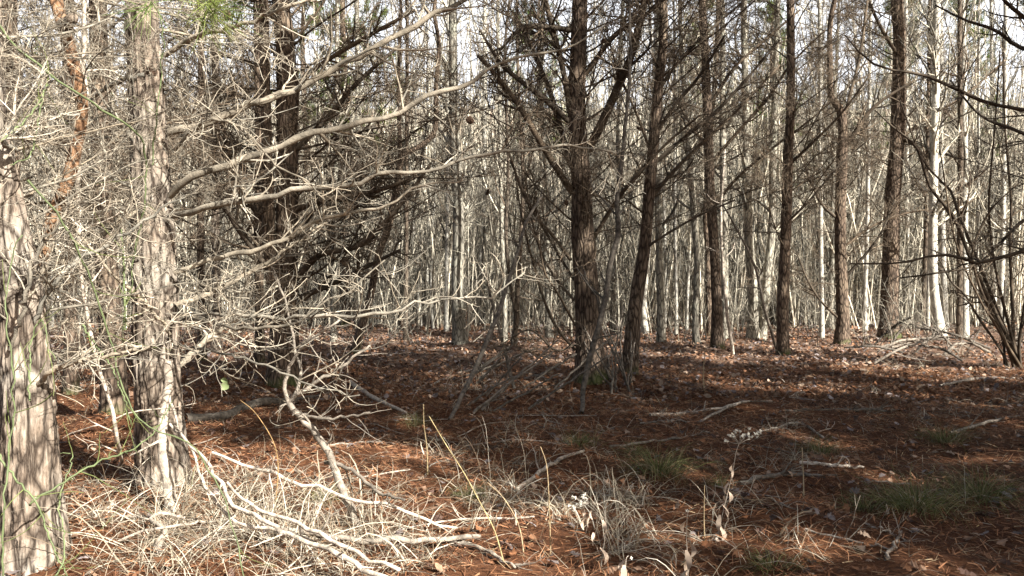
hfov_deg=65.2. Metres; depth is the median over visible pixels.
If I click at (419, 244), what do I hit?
sapling
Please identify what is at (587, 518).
dry weed
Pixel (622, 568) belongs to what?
dry weed
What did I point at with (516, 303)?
dark stem tree
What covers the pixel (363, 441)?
fallen stick
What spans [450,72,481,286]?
dark stem tree
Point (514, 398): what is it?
dead cane
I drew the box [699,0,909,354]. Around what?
pine tree
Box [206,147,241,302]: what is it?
sapling
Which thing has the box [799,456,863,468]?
fallen stick
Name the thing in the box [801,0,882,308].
grey trunked tree
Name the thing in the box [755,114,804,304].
sapling
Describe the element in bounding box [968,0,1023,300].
pale trunked tree
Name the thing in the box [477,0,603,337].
green grey tree
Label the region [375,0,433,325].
pale trunked tree
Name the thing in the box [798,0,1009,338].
pine tree
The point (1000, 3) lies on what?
sky
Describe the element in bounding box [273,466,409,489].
fallen twig
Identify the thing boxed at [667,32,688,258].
pale trunked tree
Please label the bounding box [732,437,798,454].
fallen twig
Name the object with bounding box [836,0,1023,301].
pine tree
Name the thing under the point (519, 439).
fallen twig
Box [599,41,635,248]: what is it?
grey trunked tree
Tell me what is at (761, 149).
grey trunked tree
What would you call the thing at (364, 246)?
sapling
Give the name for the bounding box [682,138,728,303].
sapling
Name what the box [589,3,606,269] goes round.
pale trunked tree
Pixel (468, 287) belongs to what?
sapling
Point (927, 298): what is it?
pale trunked tree
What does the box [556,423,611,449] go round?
grass tuft
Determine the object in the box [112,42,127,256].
dark stem tree
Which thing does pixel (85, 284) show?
sapling
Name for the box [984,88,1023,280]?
sapling
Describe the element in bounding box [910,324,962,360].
brush branch
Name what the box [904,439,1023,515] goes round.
grass tuft
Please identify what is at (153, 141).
green vine
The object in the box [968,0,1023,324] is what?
pale trunked tree
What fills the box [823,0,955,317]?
grey trunked tree
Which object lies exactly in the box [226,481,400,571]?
fallen pole
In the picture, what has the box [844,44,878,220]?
dark stem tree
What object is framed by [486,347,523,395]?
dead cane
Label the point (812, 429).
fallen stick
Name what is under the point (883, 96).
grey trunked tree
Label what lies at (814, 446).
grass tuft
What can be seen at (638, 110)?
grey trunked tree
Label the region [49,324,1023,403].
fallen leaves
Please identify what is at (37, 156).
grey trunked tree
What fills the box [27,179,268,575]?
green vine
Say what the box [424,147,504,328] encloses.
sapling
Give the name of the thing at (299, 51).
evergreen tree
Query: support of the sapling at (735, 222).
on the ground at (572, 564)
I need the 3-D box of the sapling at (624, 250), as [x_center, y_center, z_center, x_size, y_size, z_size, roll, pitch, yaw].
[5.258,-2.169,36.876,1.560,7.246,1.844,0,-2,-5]
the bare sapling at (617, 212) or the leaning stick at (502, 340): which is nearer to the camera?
the bare sapling at (617, 212)
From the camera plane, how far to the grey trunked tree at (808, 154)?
36.91 m
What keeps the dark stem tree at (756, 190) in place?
on the ground at (572, 564)
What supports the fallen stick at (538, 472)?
on the ground at (572, 564)
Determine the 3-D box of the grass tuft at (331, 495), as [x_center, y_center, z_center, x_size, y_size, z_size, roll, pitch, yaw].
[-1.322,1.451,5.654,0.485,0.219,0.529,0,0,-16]
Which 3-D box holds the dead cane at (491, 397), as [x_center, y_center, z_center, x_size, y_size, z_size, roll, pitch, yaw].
[-0.010,1.123,9.372,1.002,0.779,0.312,0,0,11]
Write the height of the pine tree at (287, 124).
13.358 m
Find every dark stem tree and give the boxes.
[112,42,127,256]
[359,0,382,256]
[381,60,425,297]
[425,4,477,315]
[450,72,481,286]
[472,0,569,345]
[557,0,605,258]
[627,65,645,273]
[732,23,780,315]
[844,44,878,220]
[903,1,968,329]
[911,0,994,339]
[921,0,955,315]
[943,0,999,323]
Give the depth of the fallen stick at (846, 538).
4.70 m
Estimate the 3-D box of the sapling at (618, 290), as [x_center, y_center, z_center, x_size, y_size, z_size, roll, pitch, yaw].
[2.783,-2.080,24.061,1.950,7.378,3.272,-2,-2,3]
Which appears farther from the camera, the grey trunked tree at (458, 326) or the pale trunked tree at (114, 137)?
the pale trunked tree at (114, 137)
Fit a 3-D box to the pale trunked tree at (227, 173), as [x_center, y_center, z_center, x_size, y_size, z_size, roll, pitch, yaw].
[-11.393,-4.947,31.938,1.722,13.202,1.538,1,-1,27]
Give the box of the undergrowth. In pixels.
[35,167,1023,325]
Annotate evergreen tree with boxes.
[248,0,354,321]
[300,0,426,326]
[497,0,588,304]
[663,1,734,297]
[741,0,817,320]
[854,0,946,267]
[923,0,1012,156]
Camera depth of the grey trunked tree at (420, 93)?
45.46 m
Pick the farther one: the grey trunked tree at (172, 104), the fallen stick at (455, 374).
the grey trunked tree at (172, 104)
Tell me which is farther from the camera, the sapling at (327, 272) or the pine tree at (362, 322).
the sapling at (327, 272)
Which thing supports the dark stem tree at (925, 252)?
on the ground at (572, 564)
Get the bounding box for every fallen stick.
[330,424,396,445]
[348,380,406,412]
[431,362,501,385]
[440,536,544,569]
[513,444,584,491]
[609,423,707,447]
[640,408,689,423]
[649,400,750,415]
[699,398,771,421]
[739,459,824,484]
[762,412,825,439]
[784,401,899,412]
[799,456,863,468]
[805,497,894,550]
[864,508,921,540]
[883,509,924,560]
[939,377,1020,386]
[949,407,1020,433]
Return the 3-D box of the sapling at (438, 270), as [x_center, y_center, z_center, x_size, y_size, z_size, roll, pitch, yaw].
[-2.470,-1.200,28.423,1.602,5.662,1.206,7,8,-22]
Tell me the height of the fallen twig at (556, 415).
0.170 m
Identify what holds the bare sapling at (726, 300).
on the ground at (572, 564)
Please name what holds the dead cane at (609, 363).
on the ground at (572, 564)
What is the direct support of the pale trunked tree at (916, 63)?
on the ground at (572, 564)
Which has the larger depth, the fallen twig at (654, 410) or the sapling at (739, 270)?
the sapling at (739, 270)
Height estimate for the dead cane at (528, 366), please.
0.866 m
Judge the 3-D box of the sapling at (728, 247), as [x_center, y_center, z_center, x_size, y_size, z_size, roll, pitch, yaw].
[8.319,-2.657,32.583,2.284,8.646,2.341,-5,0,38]
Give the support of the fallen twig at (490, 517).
on the ground at (572, 564)
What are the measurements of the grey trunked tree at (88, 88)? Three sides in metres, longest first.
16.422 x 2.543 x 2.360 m
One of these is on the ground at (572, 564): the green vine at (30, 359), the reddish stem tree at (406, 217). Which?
the reddish stem tree at (406, 217)
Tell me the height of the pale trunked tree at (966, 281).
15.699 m
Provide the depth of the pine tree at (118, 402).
8.51 m
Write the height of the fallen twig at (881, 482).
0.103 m
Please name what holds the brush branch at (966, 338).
on the ground at (572, 564)
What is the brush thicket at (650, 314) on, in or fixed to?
on the ground at (572, 564)
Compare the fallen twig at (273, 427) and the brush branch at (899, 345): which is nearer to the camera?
the fallen twig at (273, 427)
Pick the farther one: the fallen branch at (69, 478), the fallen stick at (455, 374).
the fallen stick at (455, 374)
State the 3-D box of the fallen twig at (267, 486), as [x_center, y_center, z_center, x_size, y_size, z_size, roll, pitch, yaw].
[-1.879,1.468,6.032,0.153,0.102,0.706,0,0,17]
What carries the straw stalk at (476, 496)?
on the ground at (572, 564)
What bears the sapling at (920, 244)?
on the ground at (572, 564)
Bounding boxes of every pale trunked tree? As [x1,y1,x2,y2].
[41,1,61,326]
[91,5,129,278]
[210,11,240,281]
[221,5,245,263]
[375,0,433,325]
[392,14,429,283]
[410,7,451,328]
[421,9,461,315]
[424,0,486,331]
[460,0,517,323]
[461,0,510,279]
[586,0,605,253]
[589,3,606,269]
[626,3,675,333]
[635,0,701,333]
[636,5,683,327]
[667,1,704,329]
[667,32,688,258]
[768,0,855,337]
[795,34,840,316]
[827,0,882,324]
[840,0,892,331]
[881,0,925,321]
[881,0,927,321]
[881,0,982,330]
[894,0,983,336]
[901,0,952,295]
[906,0,1003,336]
[907,0,975,328]
[946,0,1015,325]
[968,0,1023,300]
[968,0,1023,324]
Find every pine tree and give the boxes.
[0,0,267,575]
[3,0,315,279]
[3,0,653,491]
[4,0,270,414]
[19,0,251,394]
[19,40,120,108]
[36,0,518,388]
[44,0,321,359]
[77,0,316,351]
[127,0,414,362]
[300,0,504,354]
[413,0,751,384]
[503,0,809,374]
[591,0,872,348]
[668,0,779,335]
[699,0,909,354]
[739,0,941,344]
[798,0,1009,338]
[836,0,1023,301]
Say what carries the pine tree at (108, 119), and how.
on the ground at (572, 564)
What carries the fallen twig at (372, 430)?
on the ground at (572, 564)
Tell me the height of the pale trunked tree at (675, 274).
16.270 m
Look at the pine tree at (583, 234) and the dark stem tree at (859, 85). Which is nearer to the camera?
the pine tree at (583, 234)
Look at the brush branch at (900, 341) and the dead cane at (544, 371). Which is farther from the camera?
the brush branch at (900, 341)
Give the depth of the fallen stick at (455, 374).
13.94 m
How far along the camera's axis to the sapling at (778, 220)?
34.64 m
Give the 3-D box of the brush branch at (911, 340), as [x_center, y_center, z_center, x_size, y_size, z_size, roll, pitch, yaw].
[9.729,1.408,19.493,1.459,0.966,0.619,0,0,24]
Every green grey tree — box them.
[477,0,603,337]
[625,0,700,341]
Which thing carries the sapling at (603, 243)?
on the ground at (572, 564)
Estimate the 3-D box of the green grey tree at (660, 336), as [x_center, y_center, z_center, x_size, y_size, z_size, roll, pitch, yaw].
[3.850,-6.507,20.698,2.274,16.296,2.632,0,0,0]
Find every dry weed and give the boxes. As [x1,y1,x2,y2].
[568,492,608,566]
[618,556,632,575]
[680,509,696,575]
[712,427,761,540]
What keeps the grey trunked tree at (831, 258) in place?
on the ground at (572, 564)
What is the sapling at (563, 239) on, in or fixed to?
on the ground at (572, 564)
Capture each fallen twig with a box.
[189,425,236,447]
[231,432,263,455]
[243,474,296,493]
[248,413,298,429]
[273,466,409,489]
[281,421,378,432]
[356,416,403,434]
[365,504,533,536]
[423,458,449,474]
[457,422,519,436]
[467,430,568,446]
[517,405,595,415]
[637,401,671,415]
[716,472,801,497]
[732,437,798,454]
[771,494,819,513]
[856,476,908,484]
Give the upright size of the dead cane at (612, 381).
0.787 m
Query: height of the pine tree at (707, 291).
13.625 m
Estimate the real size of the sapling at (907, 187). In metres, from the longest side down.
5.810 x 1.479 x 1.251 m
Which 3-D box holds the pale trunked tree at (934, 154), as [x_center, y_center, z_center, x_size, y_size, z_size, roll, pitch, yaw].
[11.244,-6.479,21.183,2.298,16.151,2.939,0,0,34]
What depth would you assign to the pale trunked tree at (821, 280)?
22.59 m
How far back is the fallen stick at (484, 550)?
4.42 m
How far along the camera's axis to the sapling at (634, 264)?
28.44 m
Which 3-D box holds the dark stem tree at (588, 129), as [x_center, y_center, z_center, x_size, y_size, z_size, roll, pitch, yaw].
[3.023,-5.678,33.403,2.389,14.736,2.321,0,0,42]
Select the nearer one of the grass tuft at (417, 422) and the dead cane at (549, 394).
the grass tuft at (417, 422)
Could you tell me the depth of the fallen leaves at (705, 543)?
5.93 m
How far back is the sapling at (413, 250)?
28.53 m
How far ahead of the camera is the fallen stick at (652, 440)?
7.69 m
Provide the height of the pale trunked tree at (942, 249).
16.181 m
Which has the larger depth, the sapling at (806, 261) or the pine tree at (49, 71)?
the sapling at (806, 261)
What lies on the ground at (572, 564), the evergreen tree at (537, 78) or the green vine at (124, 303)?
the evergreen tree at (537, 78)
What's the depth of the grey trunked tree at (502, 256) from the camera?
21.01 m
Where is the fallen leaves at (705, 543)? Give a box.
[6,266,1023,575]
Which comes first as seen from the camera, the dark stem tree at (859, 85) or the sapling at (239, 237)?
the sapling at (239, 237)
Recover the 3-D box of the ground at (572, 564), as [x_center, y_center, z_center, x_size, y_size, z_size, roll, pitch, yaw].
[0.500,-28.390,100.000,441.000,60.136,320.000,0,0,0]
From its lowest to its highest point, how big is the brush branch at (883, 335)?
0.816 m
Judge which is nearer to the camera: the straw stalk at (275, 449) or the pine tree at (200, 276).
the straw stalk at (275, 449)
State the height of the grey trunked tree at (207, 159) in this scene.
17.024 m
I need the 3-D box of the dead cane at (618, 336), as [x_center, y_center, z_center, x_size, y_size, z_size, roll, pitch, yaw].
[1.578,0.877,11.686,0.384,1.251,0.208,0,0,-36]
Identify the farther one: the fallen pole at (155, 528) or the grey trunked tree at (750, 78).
the grey trunked tree at (750, 78)
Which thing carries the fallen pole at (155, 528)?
on the ground at (572, 564)
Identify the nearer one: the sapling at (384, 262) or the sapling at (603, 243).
the sapling at (603, 243)
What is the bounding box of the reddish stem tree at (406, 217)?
[368,0,449,339]
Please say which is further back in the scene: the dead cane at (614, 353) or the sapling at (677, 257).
the sapling at (677, 257)
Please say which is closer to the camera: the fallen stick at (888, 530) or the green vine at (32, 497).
the green vine at (32, 497)
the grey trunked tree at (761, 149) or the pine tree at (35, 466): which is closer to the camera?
the pine tree at (35, 466)
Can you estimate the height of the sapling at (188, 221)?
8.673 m
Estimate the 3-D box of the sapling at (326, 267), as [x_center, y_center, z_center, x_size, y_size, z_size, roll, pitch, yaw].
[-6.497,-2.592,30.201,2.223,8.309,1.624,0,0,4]
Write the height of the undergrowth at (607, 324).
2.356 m
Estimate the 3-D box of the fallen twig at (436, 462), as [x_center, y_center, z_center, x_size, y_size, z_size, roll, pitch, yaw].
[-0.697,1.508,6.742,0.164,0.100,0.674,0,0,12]
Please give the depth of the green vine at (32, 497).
3.50 m
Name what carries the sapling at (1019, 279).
on the ground at (572, 564)
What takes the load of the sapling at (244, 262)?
on the ground at (572, 564)
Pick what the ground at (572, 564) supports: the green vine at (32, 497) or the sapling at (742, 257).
the sapling at (742, 257)
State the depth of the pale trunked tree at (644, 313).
27.19 m
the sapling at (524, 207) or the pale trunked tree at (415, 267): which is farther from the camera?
the pale trunked tree at (415, 267)
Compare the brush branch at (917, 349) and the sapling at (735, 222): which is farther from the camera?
the sapling at (735, 222)
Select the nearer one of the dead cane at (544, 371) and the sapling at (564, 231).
the dead cane at (544, 371)
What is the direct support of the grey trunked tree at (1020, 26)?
on the ground at (572, 564)
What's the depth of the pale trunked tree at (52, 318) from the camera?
29.84 m
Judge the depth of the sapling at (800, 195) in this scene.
34.34 m
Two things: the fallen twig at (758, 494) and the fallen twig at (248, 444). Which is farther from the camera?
the fallen twig at (248, 444)
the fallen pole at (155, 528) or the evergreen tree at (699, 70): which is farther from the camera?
the evergreen tree at (699, 70)
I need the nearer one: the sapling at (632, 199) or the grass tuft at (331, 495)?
the grass tuft at (331, 495)
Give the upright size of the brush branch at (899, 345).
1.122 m
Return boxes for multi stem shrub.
[875,25,1023,368]
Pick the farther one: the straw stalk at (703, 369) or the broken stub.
the straw stalk at (703, 369)
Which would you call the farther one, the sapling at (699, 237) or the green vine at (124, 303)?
the sapling at (699, 237)
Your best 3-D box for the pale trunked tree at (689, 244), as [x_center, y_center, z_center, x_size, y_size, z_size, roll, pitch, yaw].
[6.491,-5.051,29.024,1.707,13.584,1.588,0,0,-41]
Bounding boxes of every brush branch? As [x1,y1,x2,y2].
[844,337,907,353]
[873,330,943,363]
[874,316,918,344]
[880,309,922,351]
[882,329,944,347]
[887,308,922,342]
[891,318,965,348]
[906,319,989,349]
[909,320,957,352]
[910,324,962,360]
[911,321,959,353]
[943,333,975,355]
[945,322,990,354]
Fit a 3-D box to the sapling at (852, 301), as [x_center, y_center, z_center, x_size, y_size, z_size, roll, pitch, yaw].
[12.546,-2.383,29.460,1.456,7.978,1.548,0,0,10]
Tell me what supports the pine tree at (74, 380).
on the ground at (572, 564)
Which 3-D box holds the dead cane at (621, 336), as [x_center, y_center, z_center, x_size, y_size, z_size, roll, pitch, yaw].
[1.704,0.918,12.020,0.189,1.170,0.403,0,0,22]
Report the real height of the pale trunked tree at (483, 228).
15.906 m
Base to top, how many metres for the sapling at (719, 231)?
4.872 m
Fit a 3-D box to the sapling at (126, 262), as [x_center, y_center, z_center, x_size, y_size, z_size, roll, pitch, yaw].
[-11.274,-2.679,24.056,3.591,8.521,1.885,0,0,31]
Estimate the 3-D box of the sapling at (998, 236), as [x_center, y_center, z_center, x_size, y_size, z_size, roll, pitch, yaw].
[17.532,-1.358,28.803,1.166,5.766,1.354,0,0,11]
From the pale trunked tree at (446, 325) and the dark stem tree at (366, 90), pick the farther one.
the dark stem tree at (366, 90)
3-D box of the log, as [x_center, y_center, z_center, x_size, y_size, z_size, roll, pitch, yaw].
[-3.073,1.511,9.960,0.316,0.313,2.631,0,0,18]
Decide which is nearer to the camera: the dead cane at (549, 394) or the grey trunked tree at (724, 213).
the dead cane at (549, 394)
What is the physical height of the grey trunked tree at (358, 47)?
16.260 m
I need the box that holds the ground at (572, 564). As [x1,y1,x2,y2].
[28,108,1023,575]
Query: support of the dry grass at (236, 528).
on the ground at (572, 564)
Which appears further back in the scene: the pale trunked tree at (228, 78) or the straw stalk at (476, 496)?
the pale trunked tree at (228, 78)
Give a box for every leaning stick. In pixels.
[448,183,548,419]
[484,265,522,388]
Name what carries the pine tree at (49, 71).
on the ground at (572, 564)
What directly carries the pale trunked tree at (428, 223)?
on the ground at (572, 564)
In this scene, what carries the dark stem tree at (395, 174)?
on the ground at (572, 564)
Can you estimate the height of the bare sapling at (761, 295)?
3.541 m
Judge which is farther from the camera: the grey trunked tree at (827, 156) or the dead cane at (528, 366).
the grey trunked tree at (827, 156)
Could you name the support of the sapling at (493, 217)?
on the ground at (572, 564)
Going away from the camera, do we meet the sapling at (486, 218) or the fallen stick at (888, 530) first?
the fallen stick at (888, 530)
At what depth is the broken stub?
5.10 m
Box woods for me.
[20,61,1023,281]
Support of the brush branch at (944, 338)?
on the ground at (572, 564)
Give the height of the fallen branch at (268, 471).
0.440 m
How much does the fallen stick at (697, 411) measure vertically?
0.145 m
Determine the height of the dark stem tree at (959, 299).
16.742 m
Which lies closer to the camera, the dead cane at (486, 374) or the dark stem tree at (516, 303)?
the dead cane at (486, 374)
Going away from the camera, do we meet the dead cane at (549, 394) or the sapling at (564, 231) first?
the dead cane at (549, 394)
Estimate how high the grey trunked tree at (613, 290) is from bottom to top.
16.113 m
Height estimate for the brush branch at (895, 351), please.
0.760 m
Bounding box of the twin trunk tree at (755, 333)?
[695,0,821,339]
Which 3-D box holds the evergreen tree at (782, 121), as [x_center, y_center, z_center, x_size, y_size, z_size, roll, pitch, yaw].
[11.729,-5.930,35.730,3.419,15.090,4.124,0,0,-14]
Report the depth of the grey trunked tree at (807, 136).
30.55 m
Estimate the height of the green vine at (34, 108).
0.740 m
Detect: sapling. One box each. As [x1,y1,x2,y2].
[31,0,195,474]
[77,244,95,336]
[78,140,91,332]
[117,68,171,302]
[172,152,196,305]
[175,73,241,277]
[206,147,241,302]
[223,79,254,332]
[229,112,314,332]
[232,210,253,309]
[299,82,380,318]
[308,208,356,327]
[312,198,363,305]
[316,125,362,324]
[340,27,390,308]
[354,167,386,302]
[374,198,395,324]
[388,173,431,328]
[391,116,474,329]
[408,43,483,335]
[416,186,469,328]
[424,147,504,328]
[439,169,505,325]
[442,118,494,335]
[472,101,517,310]
[476,158,498,284]
[495,197,520,312]
[500,40,554,290]
[517,165,541,307]
[531,140,572,323]
[540,48,613,335]
[553,154,573,315]
[555,63,607,282]
[557,84,622,328]
[576,0,660,414]
[585,100,632,331]
[591,176,621,331]
[596,145,632,312]
[599,145,635,280]
[605,207,631,325]
[611,203,655,330]
[622,166,637,313]
[623,143,653,273]
[653,185,688,331]
[679,154,710,338]
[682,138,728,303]
[698,143,746,316]
[701,200,730,281]
[706,150,737,354]
[718,116,755,302]
[720,159,762,329]
[722,203,775,349]
[726,150,815,318]
[730,222,759,310]
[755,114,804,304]
[761,147,811,315]
[776,118,817,272]
[790,203,818,323]
[792,172,856,319]
[837,122,870,327]
[857,169,901,305]
[874,181,918,325]
[881,174,916,319]
[899,166,922,302]
[900,116,924,327]
[945,163,974,324]
[983,108,1023,259]
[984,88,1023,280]
[984,178,1014,324]
[1000,163,1023,331]
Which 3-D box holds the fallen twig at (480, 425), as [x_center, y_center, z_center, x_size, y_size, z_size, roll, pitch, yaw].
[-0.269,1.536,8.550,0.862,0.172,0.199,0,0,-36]
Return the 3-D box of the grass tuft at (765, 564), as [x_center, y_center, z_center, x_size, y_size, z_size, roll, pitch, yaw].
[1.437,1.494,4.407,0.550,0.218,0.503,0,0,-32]
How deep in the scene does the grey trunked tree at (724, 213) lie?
21.55 m
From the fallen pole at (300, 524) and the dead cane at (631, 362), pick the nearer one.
the fallen pole at (300, 524)
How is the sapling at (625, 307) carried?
on the ground at (572, 564)
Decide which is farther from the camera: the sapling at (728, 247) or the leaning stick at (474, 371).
the sapling at (728, 247)
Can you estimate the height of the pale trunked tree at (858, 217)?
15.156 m
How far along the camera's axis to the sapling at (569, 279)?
24.83 m
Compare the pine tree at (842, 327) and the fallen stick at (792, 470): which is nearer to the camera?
the fallen stick at (792, 470)
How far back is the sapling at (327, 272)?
27.35 m
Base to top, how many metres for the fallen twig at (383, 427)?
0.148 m
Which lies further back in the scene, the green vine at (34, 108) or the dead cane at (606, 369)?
the dead cane at (606, 369)
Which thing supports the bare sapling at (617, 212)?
on the ground at (572, 564)
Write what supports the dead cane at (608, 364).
on the ground at (572, 564)
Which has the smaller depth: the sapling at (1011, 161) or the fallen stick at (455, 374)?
the fallen stick at (455, 374)
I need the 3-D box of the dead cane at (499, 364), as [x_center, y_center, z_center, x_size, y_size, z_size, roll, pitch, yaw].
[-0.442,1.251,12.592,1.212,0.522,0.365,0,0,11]
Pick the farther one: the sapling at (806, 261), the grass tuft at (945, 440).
the sapling at (806, 261)
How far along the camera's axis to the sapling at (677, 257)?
27.95 m
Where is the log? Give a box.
[185,394,319,422]
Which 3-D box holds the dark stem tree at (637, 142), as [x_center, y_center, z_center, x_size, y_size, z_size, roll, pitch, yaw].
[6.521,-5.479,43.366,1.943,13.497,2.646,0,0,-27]
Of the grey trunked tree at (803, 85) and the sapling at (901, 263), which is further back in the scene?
the grey trunked tree at (803, 85)
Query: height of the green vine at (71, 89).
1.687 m
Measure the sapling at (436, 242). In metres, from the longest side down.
8.909 x 2.515 x 2.071 m
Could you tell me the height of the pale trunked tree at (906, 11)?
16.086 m
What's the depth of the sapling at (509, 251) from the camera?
30.09 m
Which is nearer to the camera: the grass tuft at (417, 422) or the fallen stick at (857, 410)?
the grass tuft at (417, 422)
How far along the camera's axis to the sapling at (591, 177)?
28.82 m
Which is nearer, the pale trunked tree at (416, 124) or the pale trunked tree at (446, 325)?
the pale trunked tree at (446, 325)
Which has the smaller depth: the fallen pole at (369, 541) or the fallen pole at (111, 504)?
the fallen pole at (369, 541)
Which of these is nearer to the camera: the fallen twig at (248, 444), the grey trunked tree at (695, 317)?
the fallen twig at (248, 444)
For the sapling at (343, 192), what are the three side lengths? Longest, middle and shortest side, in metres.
8.327 x 3.693 x 2.201 m
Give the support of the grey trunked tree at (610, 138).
on the ground at (572, 564)
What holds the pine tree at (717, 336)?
on the ground at (572, 564)
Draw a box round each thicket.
[18,0,1023,330]
[46,231,1023,348]
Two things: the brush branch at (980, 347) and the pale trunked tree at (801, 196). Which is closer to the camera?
the brush branch at (980, 347)
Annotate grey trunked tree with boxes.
[26,60,55,229]
[77,0,95,309]
[110,1,125,131]
[168,13,192,231]
[193,21,219,280]
[311,0,370,341]
[333,0,381,330]
[408,0,492,344]
[414,32,428,308]
[467,0,532,341]
[471,0,542,318]
[589,0,653,332]
[590,0,655,260]
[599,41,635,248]
[600,20,653,291]
[602,24,622,228]
[657,1,727,344]
[677,0,760,338]
[698,2,817,322]
[730,22,763,254]
[754,0,833,269]
[763,19,865,320]
[781,7,850,263]
[792,0,833,261]
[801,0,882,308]
[812,0,862,329]
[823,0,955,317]
[825,28,923,190]
[985,8,1023,266]
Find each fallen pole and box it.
[71,509,246,542]
[92,474,130,518]
[103,501,193,553]
[169,423,386,575]
[191,449,348,565]
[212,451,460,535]
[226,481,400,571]
[259,506,480,544]
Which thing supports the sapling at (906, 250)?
on the ground at (572, 564)
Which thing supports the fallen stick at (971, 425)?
on the ground at (572, 564)
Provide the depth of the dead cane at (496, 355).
13.22 m
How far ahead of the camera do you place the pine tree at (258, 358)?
14.53 m
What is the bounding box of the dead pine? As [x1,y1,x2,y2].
[3,0,281,385]
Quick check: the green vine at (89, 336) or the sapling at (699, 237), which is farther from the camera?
the sapling at (699, 237)
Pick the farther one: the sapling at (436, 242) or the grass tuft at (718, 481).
the sapling at (436, 242)
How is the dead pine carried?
on the ground at (572, 564)
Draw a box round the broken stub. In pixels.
[129,359,181,517]
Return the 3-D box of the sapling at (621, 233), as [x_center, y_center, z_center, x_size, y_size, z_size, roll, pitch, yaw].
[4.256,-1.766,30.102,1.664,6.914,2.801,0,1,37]
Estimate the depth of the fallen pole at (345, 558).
4.17 m
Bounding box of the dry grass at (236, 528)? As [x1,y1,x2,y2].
[4,343,1023,575]
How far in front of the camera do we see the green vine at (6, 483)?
3.50 m
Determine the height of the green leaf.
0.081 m
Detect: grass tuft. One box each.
[292,481,347,509]
[388,403,434,427]
[445,477,503,503]
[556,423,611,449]
[594,436,724,490]
[603,438,664,457]
[695,467,741,491]
[731,535,822,575]
[781,433,859,456]
[815,485,890,514]
[834,452,1012,530]
[902,411,1004,449]
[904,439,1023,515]
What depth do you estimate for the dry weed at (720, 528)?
4.90 m
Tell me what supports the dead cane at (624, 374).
on the ground at (572, 564)
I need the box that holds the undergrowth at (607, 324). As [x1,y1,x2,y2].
[47,286,1022,332]
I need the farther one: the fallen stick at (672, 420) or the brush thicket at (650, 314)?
the brush thicket at (650, 314)
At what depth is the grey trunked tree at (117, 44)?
34.12 m
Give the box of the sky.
[18,0,1023,108]
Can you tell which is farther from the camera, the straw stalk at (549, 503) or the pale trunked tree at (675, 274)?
the pale trunked tree at (675, 274)
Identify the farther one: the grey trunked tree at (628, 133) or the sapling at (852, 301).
the grey trunked tree at (628, 133)
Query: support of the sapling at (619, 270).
on the ground at (572, 564)
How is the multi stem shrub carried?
on the ground at (572, 564)
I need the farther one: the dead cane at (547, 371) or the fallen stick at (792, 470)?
the dead cane at (547, 371)
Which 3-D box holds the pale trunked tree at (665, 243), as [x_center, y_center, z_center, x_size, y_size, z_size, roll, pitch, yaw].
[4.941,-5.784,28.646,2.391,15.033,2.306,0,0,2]
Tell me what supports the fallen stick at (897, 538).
on the ground at (572, 564)
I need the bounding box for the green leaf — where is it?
[221,378,228,389]
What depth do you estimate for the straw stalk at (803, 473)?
5.80 m
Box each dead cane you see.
[456,356,519,379]
[467,367,522,404]
[473,351,552,413]
[475,341,513,385]
[475,347,535,379]
[477,335,517,370]
[481,373,520,410]
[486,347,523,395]
[491,339,557,401]
[493,374,557,411]
[522,354,576,388]
[524,354,573,378]
[528,352,614,409]
[554,335,614,388]
[581,326,617,388]
[584,334,613,389]
[595,304,630,391]
[602,328,630,390]
[603,344,623,375]
[605,347,619,381]
[610,342,618,393]
[614,305,630,391]
[619,314,631,388]
[624,340,642,384]
[626,332,652,384]
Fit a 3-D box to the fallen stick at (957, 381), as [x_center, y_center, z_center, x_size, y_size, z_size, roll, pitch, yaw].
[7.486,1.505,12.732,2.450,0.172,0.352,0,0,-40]
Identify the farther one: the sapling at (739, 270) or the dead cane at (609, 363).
the sapling at (739, 270)
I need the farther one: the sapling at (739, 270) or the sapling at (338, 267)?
the sapling at (338, 267)
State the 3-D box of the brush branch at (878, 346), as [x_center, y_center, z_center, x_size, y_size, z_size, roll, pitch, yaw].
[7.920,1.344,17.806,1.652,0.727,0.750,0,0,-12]
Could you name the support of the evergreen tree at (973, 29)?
on the ground at (572, 564)
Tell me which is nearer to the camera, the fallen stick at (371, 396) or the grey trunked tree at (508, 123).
the fallen stick at (371, 396)
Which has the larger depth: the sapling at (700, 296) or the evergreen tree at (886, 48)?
the evergreen tree at (886, 48)
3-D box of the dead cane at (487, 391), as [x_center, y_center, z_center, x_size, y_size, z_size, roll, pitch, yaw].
[-0.190,1.248,10.049,0.792,0.531,0.262,0,0,17]
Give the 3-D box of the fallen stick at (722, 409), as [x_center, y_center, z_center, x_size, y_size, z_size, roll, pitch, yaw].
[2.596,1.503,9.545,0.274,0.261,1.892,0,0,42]
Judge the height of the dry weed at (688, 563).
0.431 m
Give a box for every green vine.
[0,25,152,342]
[0,235,51,575]
[0,454,83,575]
[1,18,72,167]
[20,300,58,400]
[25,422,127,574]
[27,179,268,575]
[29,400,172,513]
[81,324,152,453]
[94,212,140,329]
[128,0,170,164]
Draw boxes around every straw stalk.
[240,400,278,499]
[423,404,427,474]
[429,416,504,564]
[487,482,523,555]
[540,446,550,554]
[703,345,705,390]
[703,485,704,540]
[802,450,803,497]
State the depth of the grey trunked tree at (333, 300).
20.29 m

